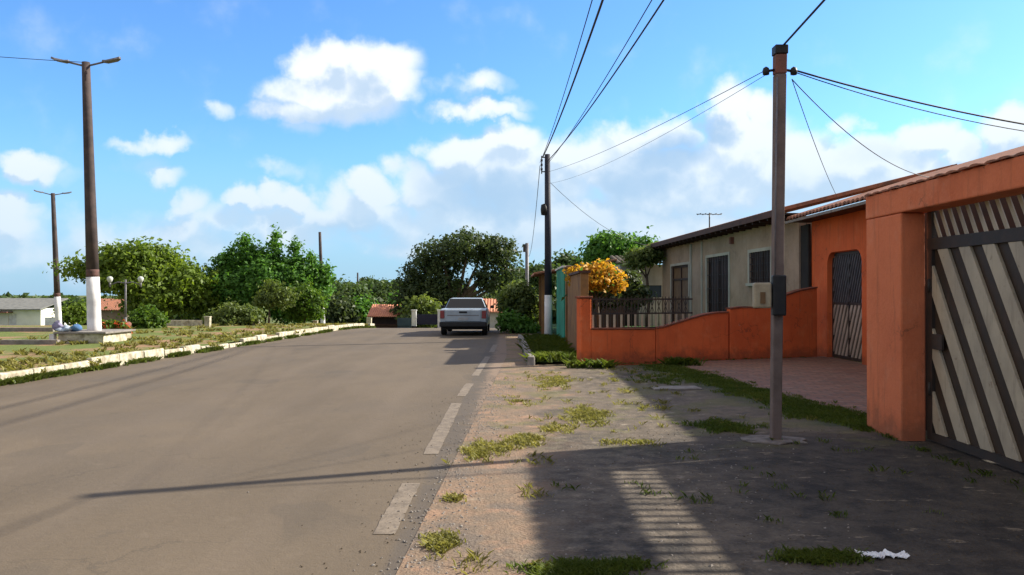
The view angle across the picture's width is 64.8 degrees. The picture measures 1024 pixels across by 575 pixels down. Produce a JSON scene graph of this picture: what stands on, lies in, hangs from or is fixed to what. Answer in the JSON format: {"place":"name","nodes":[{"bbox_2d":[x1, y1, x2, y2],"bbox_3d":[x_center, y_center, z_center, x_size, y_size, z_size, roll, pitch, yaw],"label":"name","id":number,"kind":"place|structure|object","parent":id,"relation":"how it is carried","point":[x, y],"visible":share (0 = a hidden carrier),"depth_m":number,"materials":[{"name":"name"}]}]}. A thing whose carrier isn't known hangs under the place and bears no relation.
{"place":"outdoors","nodes":[
{"label":"outdoors","id":0,"kind":"place"},
{"bbox_2d":[0,323,378,372],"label":"plaza ground","id":1,"kind":"structure","parent":0,"point":[64,348],"depth_m":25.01,"materials":[{"name":"green plant"}]},
{"bbox_2d":[0,327,54,331],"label":"garden edging","id":2,"kind":"object","parent":1,"relation":"on","point":[26,329],"visible":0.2,"depth_m":29.99,"materials":[{"name":"concrete"}]},
{"bbox_2d":[0,340,59,344],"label":"garden edging","id":3,"kind":"object","parent":1,"relation":"on","point":[27,342],"visible":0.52,"depth_m":22.59,"materials":[{"name":"concrete"}]},
{"bbox_2d":[34,190,71,322],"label":"street lamp","id":4,"kind":"object","parent":1,"relation":"on","point":[57,306],"visible":0.95,"depth_m":49.81,"materials":[{"name":"concrete"}]},
{"bbox_2d":[49,329,135,342],"bbox_3d":[-12.400,1.482,23.932,1.600,0.410,1.880,0,0,0],"label":"planter","id":5,"kind":"object","parent":1,"relation":"on","point":[110,335],"visible":0.65,"depth_m":23.09,"materials":[{"name":"concrete"}]},
{"bbox_2d":[52,320,62,331],"bbox_3d":[-13.042,1.107,23.302,0.532,0.332,0.278,0,0,8],"label":"cloth bundle","id":6,"kind":"object","parent":5,"relation":"on","point":[56,324],"visible":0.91,"depth_m":23.21,"materials":[{"name":"fabric"}]},
{"bbox_2d":[56,325,71,331],"bbox_3d":[-12.854,1.171,23.185,0.445,0.202,0.247,0,0,0],"label":"cloth bundle","id":7,"kind":"object","parent":5,"relation":"on","point":[65,328],"visible":1,"depth_m":23.14,"materials":[{"name":"fabric"}]},
{"bbox_2d":[70,324,81,331],"bbox_3d":[-12.644,1.158,23.296,0.457,0.231,0.286,0,0,21],"label":"cloth bundle","id":8,"kind":"object","parent":5,"relation":"on","point":[76,327],"visible":0.98,"depth_m":23.19,"materials":[{"name":"fabric"}]},
{"bbox_2d":[51,56,120,330],"bbox_3d":[-12.704,-2.517,24.015,2.040,8.723,0.410,0,0,0],"label":"street lamp","id":9,"kind":"object","parent":5,"relation":"on","point":[93,303],"visible":0.98,"depth_m":23.90,"materials":[{"name":"concrete"}]},
{"bbox_2d":[4,57,75,61],"bbox_3d":[-21.361,-7.299,22.043,17.738,1.169,0.018,0,0,-13],"label":"plaza wire","id":10,"kind":"object","parent":9,"relation":"attached to","point":[40,59],"visible":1,"depth_m":23.75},
{"bbox_2d":[101,319,135,334],"bbox_3d":[-13.291,1.421,26.978,1.408,0.768,0.945,0,0,-11],"label":"flowering plant","id":11,"kind":"object","parent":1,"relation":"on","point":[109,324],"visible":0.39,"depth_m":26.88,"materials":[{"name":"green plant"}]},
{"bbox_2d":[107,276,143,327],"bbox_3d":[-15.347,0.643,31.997,1.450,2.180,0.440,0,0,0],"label":"globe lamp","id":12,"kind":"object","parent":1,"relation":"on","point":[110,279],"visible":0.87,"depth_m":31.97,"materials":[{"name":"grey metal"}]},
{"bbox_2d":[42,235,229,319],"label":"spreading tree","id":13,"kind":"object","parent":1,"relation":"on","point":[174,282],"visible":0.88,"depth_m":44.25,"materials":[{"name":"green plant"}]},
{"bbox_2d":[121,303,171,328],"bbox_3d":[-14.960,1.222,32.985,1.824,1.236,1.804,0,0,-44],"label":"round shrub","id":14,"kind":"object","parent":1,"relation":"on","point":[142,317],"visible":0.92,"depth_m":32.66,"materials":[{"name":"green plant"}]},
{"bbox_2d":[166,320,202,325],"bbox_3d":[-14.889,1.633,36.066,2.057,0.346,0.150,0,0,0],"label":"garden edging","id":15,"kind":"object","parent":1,"relation":"on","point":[185,322],"visible":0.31,"depth_m":35.99,"materials":[{"name":"grey concrete"}]},
{"bbox_2d":[204,316,211,326],"bbox_3d":[-12.823,1.510,33.992,0.260,0.577,0.260,0,0,0],"label":"concrete post","id":16,"kind":"object","parent":1,"relation":"on","point":[207,321],"visible":0.78,"depth_m":33.88,"materials":[{"name":"concrete"}]},
{"bbox_2d":[201,297,270,325],"bbox_3d":[-12.667,1.175,36.954,3.376,1.496,2.271,0,0,0],"label":"hedge bush","id":17,"kind":"object","parent":1,"relation":"on","point":[239,315],"visible":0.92,"depth_m":36.55,"materials":[{"name":"green plant"}]},
{"bbox_2d":[202,222,337,324],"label":"bushy tree","id":18,"kind":"object","parent":1,"relation":"on","point":[245,270],"visible":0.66,"depth_m":46.39,"materials":[{"name":"green plant"}]},
{"bbox_2d":[251,278,301,323],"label":"tree","id":19,"kind":"object","parent":1,"relation":"on","point":[273,297],"visible":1,"depth_m":41.75,"materials":[{"name":"green plant"}]},
{"bbox_2d":[278,281,328,323],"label":"bush","id":20,"kind":"object","parent":1,"relation":"on","point":[310,304],"visible":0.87,"depth_m":43.65,"materials":[{"name":"green plant"}]},
{"bbox_2d":[0,328,506,574],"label":"road","id":21,"kind":"structure","parent":0,"point":[247,460],"depth_m":7.94,"materials":[{"name":"grey asphalt"}]},
{"bbox_2d":[0,323,374,380],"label":"kerb","id":22,"kind":"structure","parent":21,"relation":"on","point":[126,356],"depth_m":18.79,"materials":[{"name":"white concrete"}]},
{"bbox_2d":[0,325,376,385],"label":"grass","id":23,"kind":"structure","parent":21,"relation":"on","point":[39,376],"depth_m":17.84,"materials":[{"name":"green plant"}]},
{"bbox_2d":[373,345,496,533],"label":"road markings","id":24,"kind":"object","parent":21,"relation":"on","point":[391,514],"visible":1,"depth_m":6.65,"materials":[{"name":"paint"}]},
{"bbox_2d":[439,298,493,334],"bbox_3d":[-1.782,1.091,31.524,2.121,1.377,4.540,0,0,0],"label":"car","id":25,"kind":"object","parent":21,"relation":"on","point":[464,313],"visible":1,"depth_m":29.39,"materials":[{"name":"silver metal"}]},
{"bbox_2d":[411,310,416,327],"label":"gate post","id":26,"kind":"object","parent":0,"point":[414,318],"visible":0.79,"depth_m":57.83,"materials":[{"name":"white paint"}]},
{"bbox_2d":[21,296,861,362],"bbox_3d":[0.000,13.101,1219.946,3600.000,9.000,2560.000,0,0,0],"label":"ground","id":27,"kind":"structure","parent":0,"point":[271,322],"depth_m":282.02,"materials":[{"name":"green plant"}]},
{"bbox_2d":[0,298,76,324],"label":"white building","id":28,"kind":"structure","parent":27,"relation":"on","point":[25,311],"depth_m":96.08,"materials":[{"name":"paint"}]},
{"bbox_2d":[8,314,15,324],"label":"door","id":29,"kind":"structure","parent":28,"relation":"in","point":[11,317],"depth_m":96.08,"materials":[{"name":"white paint"}]},
{"bbox_2d":[45,317,64,324],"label":"yard wall","id":30,"kind":"structure","parent":27,"relation":"on","point":[49,321],"depth_m":89.98,"materials":[{"name":"white paint"}]},
{"bbox_2d":[51,297,86,324],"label":"tree","id":31,"kind":"object","parent":27,"relation":"on","point":[76,312],"visible":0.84,"depth_m":59.48,"materials":[{"name":"green plant"}]},
{"bbox_2d":[0,292,201,324],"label":"distant wood","id":32,"kind":"object","parent":27,"relation":"on","point":[74,299],"visible":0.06,"depth_m":147.88,"materials":[{"name":"green plant"}]},
{"bbox_2d":[101,298,138,321],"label":"house","id":33,"kind":"structure","parent":27,"relation":"on","point":[110,306],"depth_m":74.99,"materials":[{"name":"ceramic"}]},
{"bbox_2d":[318,232,324,323],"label":"street lamp","id":34,"kind":"object","parent":27,"relation":"on","point":[320,255],"visible":0.21,"depth_m":69.91,"materials":[{"name":"metal"}]},
{"bbox_2d":[308,288,362,323],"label":"distant tree","id":35,"kind":"object","parent":27,"relation":"on","point":[341,310],"visible":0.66,"depth_m":80.80,"materials":[{"name":"green plant"}]},
{"bbox_2d":[330,274,377,301],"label":"distant tree","id":36,"kind":"object","parent":27,"relation":"on","point":[359,289],"visible":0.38,"depth_m":98.83,"materials":[{"name":"green plant"}]},
{"bbox_2d":[341,292,379,323],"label":"distant tree","id":37,"kind":"object","parent":27,"relation":"on","point":[364,308],"visible":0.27,"depth_m":83.23,"materials":[{"name":"green plant"}]},
{"bbox_2d":[359,275,372,283],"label":"distant tree","id":38,"kind":"object","parent":27,"relation":"on","point":[362,278],"visible":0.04,"depth_m":139.58,"materials":[{"name":"green plant"}]},
{"bbox_2d":[366,318,371,323],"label":"concrete post","id":39,"kind":"object","parent":27,"relation":"on","point":[368,320],"visible":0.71,"depth_m":59.81,"materials":[{"name":"concrete"}]},
{"bbox_2d":[356,276,397,300],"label":"distant tree","id":40,"kind":"object","parent":27,"relation":"on","point":[380,287],"visible":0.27,"depth_m":103.60,"materials":[{"name":"green plant"}]},
{"bbox_2d":[367,304,401,327],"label":"house","id":41,"kind":"structure","parent":27,"relation":"on","point":[379,314],"depth_m":80.28,"materials":[{"name":"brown wood"}]},
{"bbox_2d":[308,279,476,321],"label":"distant wood","id":42,"kind":"object","parent":27,"relation":"on","point":[337,283],"visible":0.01,"depth_m":122.13,"materials":[{"name":"plant"}]},
{"bbox_2d":[385,290,401,304],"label":"distant tree","id":43,"kind":"object","parent":27,"relation":"on","point":[389,299],"visible":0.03,"depth_m":87.30,"materials":[{"name":"green plant"}]},
{"bbox_2d":[397,318,411,327],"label":"wall","id":44,"kind":"structure","parent":27,"relation":"on","point":[404,322],"depth_m":59.99,"materials":[{"name":"blue metal"}]},
{"bbox_2d":[395,291,446,327],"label":"distant tree","id":45,"kind":"object","parent":27,"relation":"on","point":[424,305],"visible":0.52,"depth_m":73.05,"materials":[{"name":"green plant"}]},
{"bbox_2d":[437,310,440,327],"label":"gate post","id":46,"kind":"object","parent":27,"relation":"on","point":[438,318],"visible":0.42,"depth_m":57.83,"materials":[{"name":"white paint"}]},
{"bbox_2d":[417,314,437,324],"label":"navy gate","id":47,"kind":"structure","parent":46,"relation":"attached to","point":[427,319],"depth_m":57.99,"materials":[{"name":"blue metal"}]},
{"bbox_2d":[387,225,524,318],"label":"umbrella tree","id":48,"kind":"object","parent":27,"relation":"on","point":[446,254],"visible":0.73,"depth_m":79.17,"materials":[{"name":"green plant"}]},
{"bbox_2d":[369,291,556,327],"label":"distant wood","id":49,"kind":"object","parent":27,"relation":"on","point":[381,299],"visible":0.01,"depth_m":101.14,"materials":[{"name":"green plant"}]},
{"bbox_2d":[483,298,502,327],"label":"roadside house","id":50,"kind":"structure","parent":27,"relation":"on","point":[495,312],"depth_m":61.99,"materials":[{"name":"ceramic"}]},
{"bbox_2d":[494,265,556,297],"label":"distant wood","id":51,"kind":"object","parent":27,"relation":"on","point":[522,278],"visible":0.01,"depth_m":117.08,"materials":[{"name":"plant"}]},
{"bbox_2d":[523,243,528,284],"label":"power pole","id":52,"kind":"object","parent":27,"relation":"on","point":[526,248],"visible":0.54,"depth_m":71.91,"materials":[{"name":"grey concrete"}]},
{"bbox_2d":[519,259,565,294],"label":"distant tree","id":53,"kind":"object","parent":27,"relation":"on","point":[538,267],"visible":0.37,"depth_m":94.05,"materials":[{"name":"green plant"}]},
{"bbox_2d":[555,266,565,337],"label":"street wall","id":54,"kind":"structure","parent":27,"relation":"on","point":[560,303],"depth_m":25.97,"materials":[{"name":"teal paint"}]},
{"bbox_2d":[544,248,581,266],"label":"distant tree","id":55,"kind":"object","parent":27,"relation":"on","point":[566,259],"visible":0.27,"depth_m":98.95,"materials":[{"name":"green plant"}]},
{"bbox_2d":[564,267,567,341],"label":"gate pillar","id":56,"kind":"structure","parent":27,"relation":"on","point":[566,310],"depth_m":24.30,"materials":[{"name":"teal paint"}]},
{"bbox_2d":[574,225,659,265],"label":"dark tree","id":57,"kind":"object","parent":27,"relation":"on","point":[603,245],"visible":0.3,"depth_m":49.23,"materials":[{"name":"green plant"}]},
{"bbox_2d":[610,255,661,325],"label":"annex house","id":58,"kind":"structure","parent":27,"relation":"on","point":[655,278],"depth_m":38.00,"materials":[{"name":"beige paint"}]},
{"bbox_2d":[625,273,637,325],"bbox_3d":[5.590,0.618,38.077,0.680,2.600,0.040,0,0,0],"label":"door","id":59,"kind":"structure","parent":58,"relation":"in","point":[627,307],"depth_m":38.05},
{"bbox_2d":[645,285,660,296],"bbox_3d":[6.650,0.183,38.080,0.800,0.570,0.040,0,0,0],"label":"window","id":60,"kind":"structure","parent":58,"relation":"in","point":[657,288],"depth_m":38.06,"materials":[{"name":"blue glass"}]},
{"bbox_2d":[647,164,956,323],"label":"cream house","id":61,"kind":"structure","parent":27,"relation":"on","point":[720,267],"depth_m":26.95,"materials":[{"name":"paint"}]},
{"bbox_2d":[670,262,689,321],"bbox_3d":[7.088,0.333,33.818,0.160,2.720,3.118,0,0,-2],"label":"door","id":62,"kind":"structure","parent":61,"relation":"in","point":[681,274],"depth_m":34.06,"materials":[{"name":"brown wood"}]},
{"bbox_2d":[697,213,721,226],"bbox_3d":[7.595,-2.473,31.015,1.003,0.800,0.600,0,0,0],"label":"antenna","id":63,"kind":"object","parent":61,"relation":"on","point":[709,214],"visible":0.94,"depth_m":31.03,"materials":[{"name":"metal"}]},
{"bbox_2d":[705,252,729,312],"bbox_3d":[7.319,0.233,28.498,0.160,2.860,2.828,0,0,-2],"label":"door","id":64,"kind":"structure","parent":61,"relation":"in","point":[719,267],"depth_m":28.46,"materials":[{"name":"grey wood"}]},
{"bbox_2d":[745,246,770,285],"bbox_3d":[7.475,-0.617,24.232,0.220,1.130,2.102,0,0,-2],"label":"window","id":65,"kind":"structure","parent":61,"relation":"in","point":[760,264],"depth_m":24.26,"materials":[{"name":"grey wood"}]},
{"bbox_2d":[801,224,810,288],"bbox_3d":[7.650,0.070,21.000,0.060,3.400,0.560,0,0,0],"label":"side passage door","id":66,"kind":"structure","parent":61,"relation":"attached to","point":[806,256],"depth_m":20.86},
{"bbox_2d":[785,146,1023,364],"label":"orange house","id":67,"kind":"structure","parent":27,"relation":"on","point":[839,229],"depth_m":19.16,"materials":[{"name":"orange painted plaster"},{"name":"clay tile"}]},
{"bbox_2d":[832,250,861,361],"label":"lattice gate","id":68,"kind":"structure","parent":67,"relation":"attached to","point":[846,304],"depth_m":18.84,"materials":[{"name":"metal"}]},
{"bbox_2d":[894,185,1023,432],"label":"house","id":69,"kind":"structure","parent":27,"relation":"on","point":[1007,211],"depth_m":9.37,"materials":[{"name":"paint"}]},
{"bbox_2d":[0,0,1023,295],"label":"sky","id":70,"kind":"structure","parent":0,"point":[376,128],"materials":[{"name":"blue"}]},
{"bbox_2d":[417,370,666,560],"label":"grass","id":71,"kind":"structure","parent":0,"point":[442,541],"depth_m":8.51,"materials":[{"name":"green plant"}]},
{"bbox_2d":[552,324,654,334],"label":"yard ground","id":72,"kind":"structure","parent":0,"point":[554,328],"depth_m":35.87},
{"bbox_2d":[531,259,623,333],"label":"house","id":73,"kind":"structure","parent":72,"relation":"on","point":[541,274],"depth_m":30.29,"materials":[{"name":"ceramic"}]},
{"bbox_2d":[568,270,590,350],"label":"street wall","id":74,"kind":"structure","parent":72,"relation":"on","point":[578,286],"depth_m":20.90,"materials":[{"name":"paint"}]},
{"bbox_2d":[562,258,629,326],"bbox_3d":[2.335,0.497,22.521,1.885,2.672,1.384,0,0,0],"label":"yellow shrub","id":75,"kind":"object","parent":72,"relation":"on","point":[604,275],"visible":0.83,"depth_m":22.30,"materials":[{"name":"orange plant"}]},
{"bbox_2d":[561,263,657,326],"bbox_3d":[2.897,0.549,23.950,2.868,2.584,1.632,0,0,0],"label":"dark shrub","id":76,"kind":"object","parent":72,"relation":"on","point":[634,289],"visible":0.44,"depth_m":23.72,"materials":[{"name":"green plant"}]},
{"bbox_2d":[619,242,666,326],"bbox_3d":[5.979,-0.002,36.496,2.136,4.135,1.957,0,0,-28],"label":"tree","id":77,"kind":"object","parent":72,"relation":"on","point":[639,258],"visible":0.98,"depth_m":36.29,"materials":[{"name":"green plant"}]},
{"bbox_2d":[441,367,827,574],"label":"grass","id":78,"kind":"structure","parent":0,"point":[473,555],"depth_m":10.04,"materials":[{"name":"green plant"}]},
{"bbox_2d":[503,543,875,574],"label":"grass","id":79,"kind":"structure","parent":0,"point":[559,565],"depth_m":4.70,"materials":[{"name":"green plant"}]},
{"bbox_2d":[396,330,1023,574],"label":"verge","id":80,"kind":"structure","parent":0,"point":[504,532],"depth_m":6.36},
{"bbox_2d":[492,278,538,323],"bbox_3d":[0.327,0.759,33.535,2.324,2.376,1.875,0,0,0],"label":"garden tree","id":81,"kind":"object","parent":80,"relation":"on","point":[514,295],"visible":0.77,"depth_m":33.14,"materials":[{"name":"green plant"}]},
{"bbox_2d":[494,308,540,332],"bbox_3d":[0.175,1.356,31.471,1.800,1.152,1.525,0,0,38],"label":"garden shrub","id":82,"kind":"object","parent":80,"relation":"on","point":[512,322],"visible":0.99,"depth_m":31.24,"materials":[{"name":"green plant"}]},
{"bbox_2d":[518,334,534,365],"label":"bed kerb","id":83,"kind":"structure","parent":80,"relation":"on","point":[530,359],"depth_m":18.93,"materials":[{"name":"concrete"}]},
{"bbox_2d":[540,154,551,333],"bbox_3d":[1.146,-1.297,26.891,0.394,6.301,0.261,0,0,-15],"label":"power pole","id":84,"kind":"object","parent":80,"relation":"on","point":[546,209],"visible":0.93,"depth_m":26.82,"materials":[{"name":"wood"}]},
{"bbox_2d":[527,167,539,255],"bbox_3d":[1.137,-3.052,49.468,0.022,1.794,45.105,0,0,1],"label":"street wire","id":85,"kind":"object","parent":84,"relation":"attached to","point":[536,206],"visible":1,"depth_m":32.35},
{"bbox_2d":[540,0,592,161],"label":"power cable","id":86,"kind":"object","parent":84,"relation":"attached to","point":[570,71],"visible":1,"depth_m":14.00,"materials":[{"name":"rubber"}]},
{"bbox_2d":[543,0,603,156],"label":"power cable","id":87,"kind":"object","parent":84,"relation":"attached to","point":[594,23],"visible":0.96,"depth_m":14.37,"materials":[{"name":"black rubber"}]},
{"bbox_2d":[550,182,643,244],"bbox_3d":[3.757,-2.752,32.065,0.014,1.585,11.489,0,0,26],"label":"service wire","id":88,"kind":"object","parent":84,"relation":"attached to","point":[587,215],"visible":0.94,"depth_m":29.98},
{"bbox_2d":[548,0,651,162],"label":"power cable","id":89,"kind":"object","parent":84,"relation":"attached to","point":[609,71],"visible":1,"depth_m":13.80,"materials":[{"name":"black rubber"}]},
{"bbox_2d":[548,0,663,160],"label":"power cable","id":90,"kind":"object","parent":84,"relation":"attached to","point":[653,15],"visible":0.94,"depth_m":13.85,"materials":[{"name":"black rubber"}]},
{"bbox_2d":[560,358,620,368],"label":"grass","id":91,"kind":"structure","parent":80,"relation":"on","point":[594,364],"depth_m":16.90,"materials":[{"name":"green plant"}]},
{"bbox_2d":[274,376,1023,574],"bbox_3d":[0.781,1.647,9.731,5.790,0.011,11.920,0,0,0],"label":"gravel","id":92,"kind":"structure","parent":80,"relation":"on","point":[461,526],"depth_m":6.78,"materials":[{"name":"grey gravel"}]},
{"bbox_2d":[648,386,701,389],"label":"stone slab","id":93,"kind":"structure","parent":80,"relation":"on","point":[680,387],"depth_m":13.27,"materials":[{"name":"concrete"}]},
{"bbox_2d":[657,356,706,365],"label":"grass","id":94,"kind":"structure","parent":80,"relation":"on","point":[678,360],"depth_m":17.41,"materials":[{"name":"green plant"}]},
{"bbox_2d":[575,287,817,364],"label":"boundary wall","id":95,"kind":"structure","parent":80,"relation":"on","point":[737,332],"depth_m":18.76,"materials":[{"name":"orange paint"}]},
{"bbox_2d":[591,296,692,327],"bbox_3d":[2.947,0.563,18.208,2.618,0.718,0.051,0,0,-20],"label":"railing","id":96,"kind":"object","parent":95,"relation":"on","point":[641,313],"visible":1,"depth_m":18.17,"materials":[{"name":"metal"}]},
{"bbox_2d":[620,362,873,433],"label":"grass","id":97,"kind":"structure","parent":80,"relation":"on","point":[798,407],"depth_m":11.39,"materials":[{"name":"green plant"}]},
{"bbox_2d":[740,435,806,444],"bbox_3d":[2.819,1.639,8.656,0.694,0.022,0.530,0,0,0],"label":"concrete footing","id":98,"kind":"object","parent":80,"relation":"on","point":[762,439],"visible":0.91,"depth_m":8.60,"materials":[{"name":"grey concrete"}]},
{"bbox_2d":[752,44,797,438],"bbox_3d":[2.827,-0.431,8.639,0.516,4.360,0.267,0,0,0],"label":"service pole","id":99,"kind":"object","parent":80,"relation":"on","point":[772,295],"visible":0.93,"depth_m":8.65,"materials":[{"name":"concrete"}]},
{"bbox_2d":[549,72,761,171],"bbox_3d":[1.980,-3.108,17.818,0.008,1.628,18.265,0,0,-5],"label":"service wire","id":100,"kind":"object","parent":99,"relation":"attached to","point":[674,117],"visible":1,"depth_m":11.75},
{"bbox_2d":[549,75,764,183],"bbox_3d":[1.980,-2.883,17.817,0.005,1.276,18.265,0,0,-5],"label":"service wire","id":101,"kind":"object","parent":99,"relation":"attached to","point":[678,126],"visible":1,"depth_m":11.54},
{"bbox_2d":[784,0,824,44],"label":"service wire","id":102,"kind":"object","parent":99,"relation":"attached to","point":[805,20],"visible":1,"depth_m":8.07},
{"bbox_2d":[792,81,838,199],"bbox_3d":[5.063,-2.072,13.112,0.009,0.316,9.698,0,0,25],"label":"service wire","id":103,"kind":"object","parent":99,"relation":"attached to","point":[811,134],"visible":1,"depth_m":10.79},
{"bbox_2d":[791,79,926,176],"bbox_3d":[5.113,-1.998,11.161,0.011,0.487,6.439,0,0,40],"label":"service wire","id":104,"kind":"object","parent":99,"relation":"attached to","point":[852,136],"visible":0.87,"depth_m":10.20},
{"bbox_2d":[797,70,1023,124],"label":"service wire","id":105,"kind":"object","parent":99,"relation":"attached to","point":[857,87],"visible":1,"depth_m":8.97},
{"bbox_2d":[797,73,1023,130],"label":"service wire","id":106,"kind":"object","parent":99,"relation":"attached to","point":[908,106],"visible":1,"depth_m":8.92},
{"bbox_2d":[551,356,1023,523],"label":"grass","id":107,"kind":"structure","parent":80,"relation":"on","point":[709,497],"depth_m":6.78,"materials":[{"name":"green plant"}]},
{"bbox_2d":[854,549,910,558],"bbox_3d":[2.236,1.606,4.859,0.296,0.030,0.152,0,0,0],"label":"paper scrap","id":108,"kind":"object","parent":80,"relation":"on","point":[885,552],"visible":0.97,"depth_m":4.85,"materials":[{"name":"white paper"}]},
{"bbox_2d":[864,152,1023,440],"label":"gateway wall","id":109,"kind":"structure","parent":80,"relation":"on","point":[895,227],"depth_m":8.65,"materials":[{"name":"paint"}]},
{"bbox_2d":[926,194,1023,472],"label":"sliding gate","id":110,"kind":"structure","parent":109,"relation":"attached to","point":[975,343],"depth_m":7.73,"materials":[{"name":"metal"}]},
{"bbox_2d":[661,356,866,413],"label":"paved forecourt","id":111,"kind":"structure","parent":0,"point":[842,382],"depth_m":15.26,"materials":[{"name":"brick"}]},
{"label":"grass bed","id":112,"kind":"structure","parent":0,"visible":0},
{"bbox_2d":[514,333,576,362],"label":"grass","id":113,"kind":"structure","parent":112,"relation":"on","point":[549,348],"depth_m":19.86,"materials":[{"name":"green plant"}]}
]}

